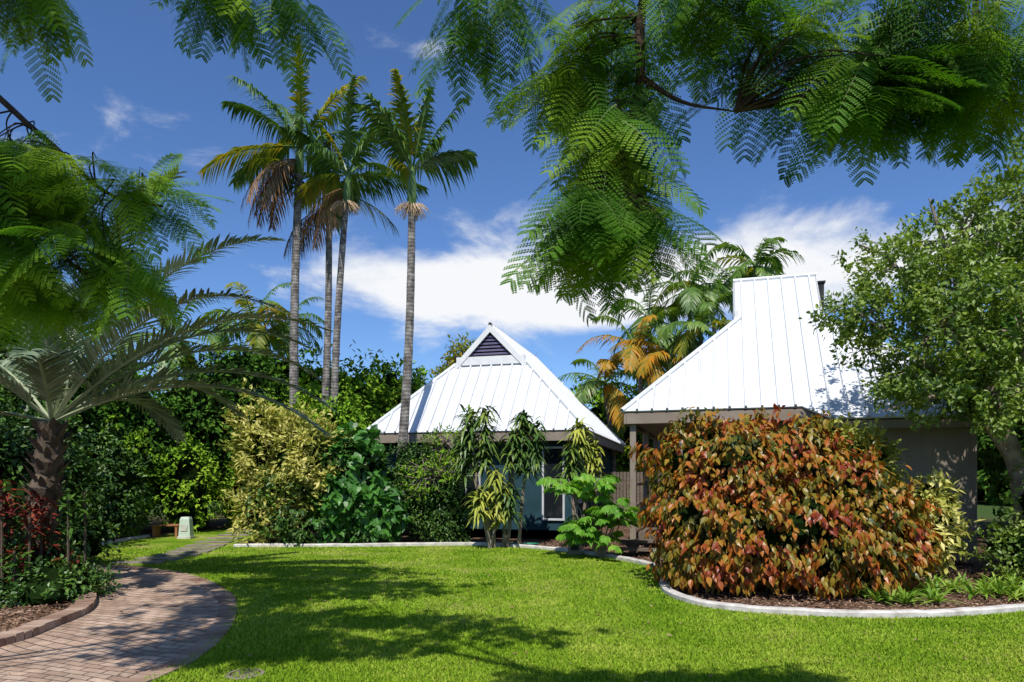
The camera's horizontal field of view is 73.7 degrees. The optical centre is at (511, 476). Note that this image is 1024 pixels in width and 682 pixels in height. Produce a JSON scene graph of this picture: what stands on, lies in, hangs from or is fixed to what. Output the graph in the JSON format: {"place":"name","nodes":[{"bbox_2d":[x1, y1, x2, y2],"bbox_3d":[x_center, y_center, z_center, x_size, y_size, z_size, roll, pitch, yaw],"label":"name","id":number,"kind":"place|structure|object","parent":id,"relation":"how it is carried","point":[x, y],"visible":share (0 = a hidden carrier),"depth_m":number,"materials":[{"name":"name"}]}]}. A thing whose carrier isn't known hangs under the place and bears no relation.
{"place":"outdoors","nodes":[
{"label":"outdoors","id":0,"kind":"place"},
{"bbox_2d":[0,566,218,681],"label":"brick path","id":1,"kind":"structure","parent":0,"point":[111,644],"depth_m":6.82,"materials":[{"name":"beige brick"}]},
{"bbox_2d":[112,528,252,563],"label":"stepping stone path","id":2,"kind":"structure","parent":0,"point":[203,548],"depth_m":14.29,"materials":[{"name":"grey stone"}]},
{"bbox_2d":[0,499,1023,630],"bbox_3d":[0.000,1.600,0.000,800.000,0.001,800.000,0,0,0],"label":"ground","id":3,"kind":"structure","parent":0,"point":[984,510],"depth_m":11.26,"materials":[{"name":"soil"}]},
{"bbox_2d":[0,590,95,646],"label":"brick edging","id":4,"kind":"object","parent":3,"relation":"on","point":[79,607],"visible":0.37,"depth_m":7.20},
{"bbox_2d":[0,480,103,600],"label":"red cordyline","id":5,"kind":"object","parent":3,"relation":"on","point":[40,511],"visible":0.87,"depth_m":8.90,"materials":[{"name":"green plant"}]},
{"bbox_2d":[0,523,122,607],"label":"groundcover plant","id":6,"kind":"object","parent":3,"relation":"on","point":[46,580],"visible":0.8,"depth_m":8.67,"materials":[{"name":"green plant"}]},
{"bbox_2d":[0,357,156,564],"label":"garden hedge","id":7,"kind":"object","parent":3,"relation":"on","point":[116,473],"visible":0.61,"depth_m":14.50,"materials":[{"name":"green plant"}]},
{"bbox_2d":[0,264,168,533],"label":"background tree","id":8,"kind":"object","parent":3,"relation":"on","point":[84,415],"visible":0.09,"depth_m":18.12,"materials":[{"name":"green plant"}]},
{"bbox_2d":[83,564,236,681],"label":"brick border","id":9,"kind":"object","parent":3,"relation":"on","point":[213,631],"visible":0.76,"depth_m":7.12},
{"bbox_2d":[88,292,241,522],"bbox_3d":[-11.093,-2.189,22.116,4.625,7.585,4.451,0,0,0],"label":"feather palm","id":10,"kind":"object","parent":3,"relation":"on","point":[214,339],"visible":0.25,"depth_m":21.73,"materials":[{"name":"green plant"}]},
{"bbox_2d":[0,165,338,554],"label":"date palm","id":11,"kind":"object","parent":3,"relation":"on","point":[51,370],"visible":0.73,"depth_m":9.34,"materials":[{"name":"green plant"}]},
{"bbox_2d":[0,0,355,354],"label":"poinciana tree","id":12,"kind":"object","parent":3,"relation":"on","point":[46,198],"visible":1,"depth_m":4.20,"materials":[{"name":"green plant"}]},
{"bbox_2d":[69,332,288,528],"bbox_3d":[-10.384,-1.409,20.869,7.479,6.152,4.391,0,0,-30],"label":"background tree","id":13,"kind":"object","parent":3,"relation":"on","point":[200,417],"visible":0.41,"depth_m":20.81,"materials":[{"name":"green plant"}]},
{"bbox_2d":[71,401,309,536],"bbox_3d":[-8.951,-0.246,20.339,7.116,3.953,3.790,0,0,-27],"label":"garden shrub","id":14,"kind":"object","parent":3,"relation":"on","point":[187,476],"visible":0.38,"depth_m":19.20,"materials":[{"name":"green plant"}]},
{"bbox_2d":[195,281,311,365],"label":"feather palm","id":15,"kind":"object","parent":3,"relation":"on","point":[257,340],"visible":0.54,"depth_m":23.71,"materials":[{"name":"green plant"}]},
{"bbox_2d":[216,378,351,546],"bbox_3d":[-5.347,-0.318,16.394,3.229,4.130,2.859,0,0,0],"label":"variegated shrub","id":16,"kind":"object","parent":3,"relation":"on","point":[279,461],"visible":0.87,"depth_m":15.84,"materials":[{"name":"yellow plant"}]},
{"bbox_2d":[245,297,324,354],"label":"feather palm","id":17,"kind":"object","parent":3,"relation":"on","point":[319,333],"visible":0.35,"depth_m":25.91,"materials":[{"name":"green plant"}]},
{"bbox_2d":[198,36,373,407],"bbox_3d":[-6.736,-5.534,20.767,5.147,14.280,5.305,0,0,-33],"label":"royal palm","id":18,"kind":"object","parent":3,"relation":"on","point":[246,172],"visible":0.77,"depth_m":20.88,"materials":[{"name":"green plant"}]},
{"bbox_2d":[219,338,398,478],"bbox_3d":[-7.839,-1.740,24.874,7.725,6.729,5.024,0,0,0],"label":"background tree","id":19,"kind":"object","parent":3,"relation":"on","point":[308,381],"visible":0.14,"depth_m":24.35,"materials":[{"name":"green plant"}]},
{"bbox_2d":[242,382,377,521],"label":"background tree","id":20,"kind":"object","parent":3,"relation":"on","point":[345,415],"visible":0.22,"depth_m":19.31,"materials":[{"name":"green plant"}]},
{"bbox_2d":[252,126,399,407],"bbox_3d":[-5.646,-4.910,21.579,4.049,13.051,4.438,0,0,30],"label":"royal palm","id":21,"kind":"object","parent":3,"relation":"on","point":[327,325],"visible":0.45,"depth_m":21.91,"materials":[{"name":"green plant"}]},
{"bbox_2d":[280,74,428,404],"bbox_3d":[-4.701,-4.700,20.125,3.903,12.602,3.917,0,0,-36],"label":"royal palm","id":22,"kind":"object","parent":3,"relation":"on","point":[314,188],"visible":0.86,"depth_m":19.98,"materials":[{"name":"green plant"}]},
{"bbox_2d":[303,421,413,543],"bbox_3d":[-3.631,0.224,16.275,2.630,3.156,1.976,0,0,0],"label":"heart leaf plant","id":23,"kind":"object","parent":3,"relation":"on","point":[364,501],"visible":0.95,"depth_m":15.83,"materials":[{"name":"green plant"}]},
{"bbox_2d":[340,349,428,466],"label":"background tree","id":24,"kind":"object","parent":3,"relation":"on","point":[393,382],"visible":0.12,"depth_m":25.15,"materials":[{"name":"green plant"}]},
{"bbox_2d":[357,68,477,457],"bbox_3d":[-2.327,-4.018,16.811,2.783,11.272,3.226,0,0,12],"label":"royal palm","id":25,"kind":"object","parent":3,"relation":"on","point":[404,146],"visible":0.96,"depth_m":16.91,"materials":[{"name":"green plant"}]},
{"bbox_2d":[381,423,476,541],"bbox_3d":[-1.905,0.180,16.458,2.543,3.002,1.690,0,0,27],"label":"dense green shrub","id":26,"kind":"object","parent":3,"relation":"on","point":[434,491],"visible":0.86,"depth_m":16.18,"materials":[{"name":"green plant"}]},
{"bbox_2d":[422,331,476,381],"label":"background tree","id":27,"kind":"object","parent":3,"relation":"on","point":[451,360],"visible":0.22,"depth_m":27.84,"materials":[{"name":"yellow plant"}]},
{"bbox_2d":[367,322,625,539],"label":"white roofed cottage","id":28,"kind":"structure","parent":3,"relation":"on","point":[509,377],"depth_m":17.96,"materials":[{"name":"metal"}]},
{"bbox_2d":[407,446,601,520],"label":"windows","id":29,"kind":"structure","parent":28,"relation":"in","point":[551,510],"depth_m":17.14,"materials":[{"name":"glass"}]},
{"bbox_2d":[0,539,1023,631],"bbox_3d":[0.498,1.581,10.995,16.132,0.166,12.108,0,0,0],"label":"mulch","id":30,"kind":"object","parent":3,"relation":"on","point":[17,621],"visible":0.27,"depth_m":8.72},
{"bbox_2d":[505,542,538,544],"bbox_3d":[0.206,1.542,15.600,0.835,0.057,0.323,0,0,0],"label":"garden hose","id":31,"kind":"object","parent":3,"relation":"on","point":[524,543],"visible":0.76,"depth_m":15.48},
{"bbox_2d":[68,377,1010,504],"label":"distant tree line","id":32,"kind":"object","parent":3,"relation":"on","point":[984,484],"visible":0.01,"depth_m":38.98,"materials":[{"name":"green plant"}]},
{"bbox_2d":[550,417,615,520],"bbox_3d":[1.543,0.156,14.760,1.473,2.902,1.008,0,0,0],"label":"dracaena","id":33,"kind":"object","parent":3,"relation":"on","point":[581,451],"visible":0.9,"depth_m":14.67,"materials":[{"name":"green plant"}]},
{"bbox_2d":[536,473,644,557],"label":"young tree","id":34,"kind":"object","parent":3,"relation":"on","point":[581,530],"visible":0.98,"depth_m":13.10,"materials":[{"name":"green plant"}]},
{"bbox_2d":[558,359,652,471],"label":"feather palm","id":35,"kind":"object","parent":3,"relation":"on","point":[613,405],"visible":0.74,"depth_m":24.33,"materials":[{"name":"green plant"}]},
{"bbox_2d":[233,542,1023,617],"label":"concrete garden kerb","id":36,"kind":"structure","parent":3,"relation":"on","point":[665,588],"depth_m":8.08,"materials":[{"name":"white concrete"}]},
{"bbox_2d":[570,375,687,503],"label":"background tree","id":37,"kind":"object","parent":3,"relation":"on","point":[598,409],"visible":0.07,"depth_m":27.49,"materials":[{"name":"green plant"}]},
{"bbox_2d":[601,472,672,519],"bbox_3d":[3.750,0.670,22.240,3.100,1.660,0.080,0,0,0],"label":"paling fence","id":38,"kind":"object","parent":3,"relation":"on","point":[640,489],"visible":0.21,"depth_m":22.20,"materials":[{"name":"brown wood"}]},
{"bbox_2d":[576,307,698,470],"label":"feather palm","id":39,"kind":"object","parent":3,"relation":"on","point":[633,354],"visible":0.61,"depth_m":22.95,"materials":[{"name":"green plant"}]},
{"bbox_2d":[599,276,704,471],"bbox_3d":[4.928,-2.802,25.072,3.555,8.809,3.964,0,0,-32],"label":"feather palm","id":40,"kind":"object","parent":3,"relation":"on","point":[648,312],"visible":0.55,"depth_m":24.86,"materials":[{"name":"green plant"}]},
{"bbox_2d":[608,309,709,455],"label":"feather palm","id":41,"kind":"object","parent":3,"relation":"on","point":[643,366],"visible":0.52,"depth_m":22.39,"materials":[{"name":"orange plant"}]},
{"bbox_2d":[643,242,732,439],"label":"feather palm","id":42,"kind":"object","parent":3,"relation":"on","point":[690,296],"visible":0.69,"depth_m":23.54,"materials":[{"name":"green plant"}]},
{"bbox_2d":[653,291,732,373],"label":"feather palm","id":43,"kind":"object","parent":3,"relation":"on","point":[681,345],"visible":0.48,"depth_m":22.36,"materials":[{"name":"green plant"}]},
{"bbox_2d":[663,266,747,332],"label":"feather palm","id":44,"kind":"object","parent":3,"relation":"on","point":[713,295],"visible":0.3,"depth_m":25.34,"materials":[{"name":"green plant"}]},
{"bbox_2d":[394,0,1023,326],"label":"poinciana tree","id":45,"kind":"object","parent":3,"relation":"on","point":[945,88],"visible":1,"depth_m":2.72,"materials":[{"name":"green plant"}]},
{"bbox_2d":[706,237,804,304],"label":"feather palm","id":46,"kind":"object","parent":3,"relation":"on","point":[757,269],"visible":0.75,"depth_m":24.73,"materials":[{"name":"green plant"}]},
{"bbox_2d":[625,403,954,599],"bbox_3d":[3.841,0.293,9.651,4.421,2.664,3.037,0,0,0],"label":"copperleaf bush","id":47,"kind":"object","parent":3,"relation":"on","point":[784,509],"visible":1,"depth_m":9.06,"materials":[{"name":"orange plant"}]},
{"bbox_2d":[617,272,989,560],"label":"tan walled cottage","id":48,"kind":"structure","parent":3,"relation":"on","point":[766,348],"depth_m":13.84,"materials":[{"name":"white metal"}]},
{"bbox_2d":[803,412,985,577],"bbox_3d":[6.050,0.319,11.180,2.825,2.749,1.560,0,0,23],"label":"variegated shrub","id":49,"kind":"object","parent":3,"relation":"on","point":[948,505],"visible":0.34,"depth_m":10.69,"materials":[{"name":"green plant"}]},
{"bbox_2d":[798,123,1023,574],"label":"broadleaf tree","id":50,"kind":"object","parent":3,"relation":"on","point":[927,304],"visible":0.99,"depth_m":10.31,"materials":[{"name":"green plant"}]},
{"bbox_2d":[839,569,1023,606],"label":"bromeliads","id":51,"kind":"object","parent":3,"relation":"on","point":[1014,588],"visible":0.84,"depth_m":8.97,"materials":[{"name":"green plant"}]},
{"bbox_2d":[923,241,1023,536],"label":"background tree","id":52,"kind":"object","parent":3,"relation":"on","point":[990,448],"visible":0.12,"depth_m":17.13,"materials":[{"name":"green plant"}]},
{"bbox_2d":[967,445,1023,582],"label":"garden shrub","id":53,"kind":"object","parent":3,"relation":"on","point":[1008,548],"visible":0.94,"depth_m":10.23,"materials":[{"name":"green plant"}]},
{"bbox_2d":[0,0,1023,408],"label":"sky","id":54,"kind":"structure","parent":0,"point":[141,101],"materials":[{"name":"blue"}]},
{"bbox_2d":[71,527,1023,681],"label":"lawn","id":55,"kind":"structure","parent":0,"point":[167,541],"depth_m":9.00,"materials":[{"name":"green plant"}]},
{"bbox_2d":[102,535,149,545],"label":"concrete garden kerb","id":56,"kind":"structure","parent":55,"relation":"on","point":[131,538],"depth_m":16.98,"materials":[{"name":"grey concrete"}]},
{"bbox_2d":[150,524,178,536],"bbox_3d":[-9.125,1.435,18.085,0.750,0.330,0.370,0,0,0],"label":"garden bench","id":57,"kind":"object","parent":55,"relation":"on","point":[156,530],"visible":0.7,"depth_m":17.98,"materials":[{"name":"brown wood"}]},
{"bbox_2d":[177,517,194,538],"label":"utility pillar","id":58,"kind":"structure","parent":55,"relation":"on","point":[186,530],"depth_m":17.50,"materials":[{"name":"green plastic"}]},
{"bbox_2d":[225,668,264,679],"bbox_3d":[-2.150,1.592,5.500,0.300,0.016,0.300,0,0,0],"label":"drain cover","id":59,"kind":"object","parent":55,"relation":"on","point":[261,672],"visible":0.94,"depth_m":5.50,"materials":[{"name":"stone"}]},
{"bbox_2d":[445,404,525,547],"bbox_3d":[-0.636,-0.011,15.143,2.000,3.246,1.159,0,0,18],"label":"dracaena","id":60,"kind":"object","parent":55,"relation":"on","point":[494,502],"visible":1,"depth_m":15.10,"materials":[{"name":"green plant"}]},
{"bbox_2d":[17,548,1018,681],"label":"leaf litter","id":61,"kind":"object","parent":55,"relation":"on","point":[496,607],"visible":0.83,"depth_m":7.54,"materials":[{"name":"brown plant"}]},
{"bbox_2d":[495,409,550,546],"bbox_3d":[0.222,0.058,15.368,1.421,3.092,0.991,0,0,0],"label":"dracaena","id":62,"kind":"object","parent":55,"relation":"on","point":[525,436],"visible":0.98,"depth_m":15.29,"materials":[{"name":"green plant"}]},
{"bbox_2d":[568,539,580,554],"bbox_3d":[1.275,1.405,14.000,0.290,0.390,0.240,0,0,0],"label":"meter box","id":63,"kind":"object","parent":55,"relation":"on","point":[574,550],"visible":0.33,"depth_m":13.90,"materials":[{"name":"green paint"}]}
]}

